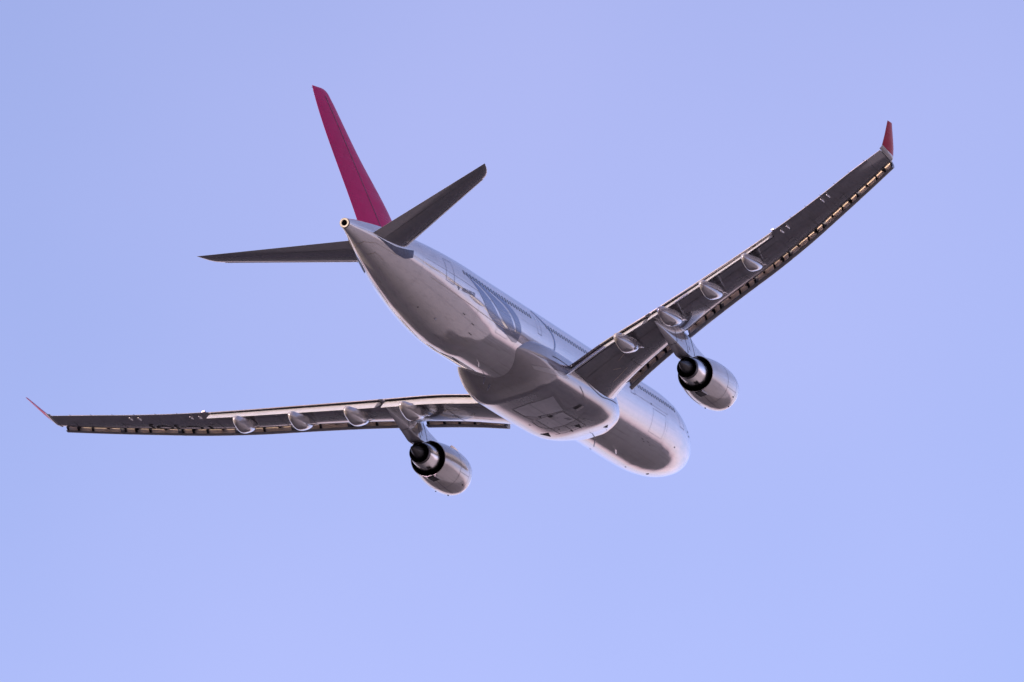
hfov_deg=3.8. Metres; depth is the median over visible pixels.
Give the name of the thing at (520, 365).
airliner
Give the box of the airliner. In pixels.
[26,85,893,495]
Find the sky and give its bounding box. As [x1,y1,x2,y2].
[0,0,1023,681]
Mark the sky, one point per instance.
(855, 513)

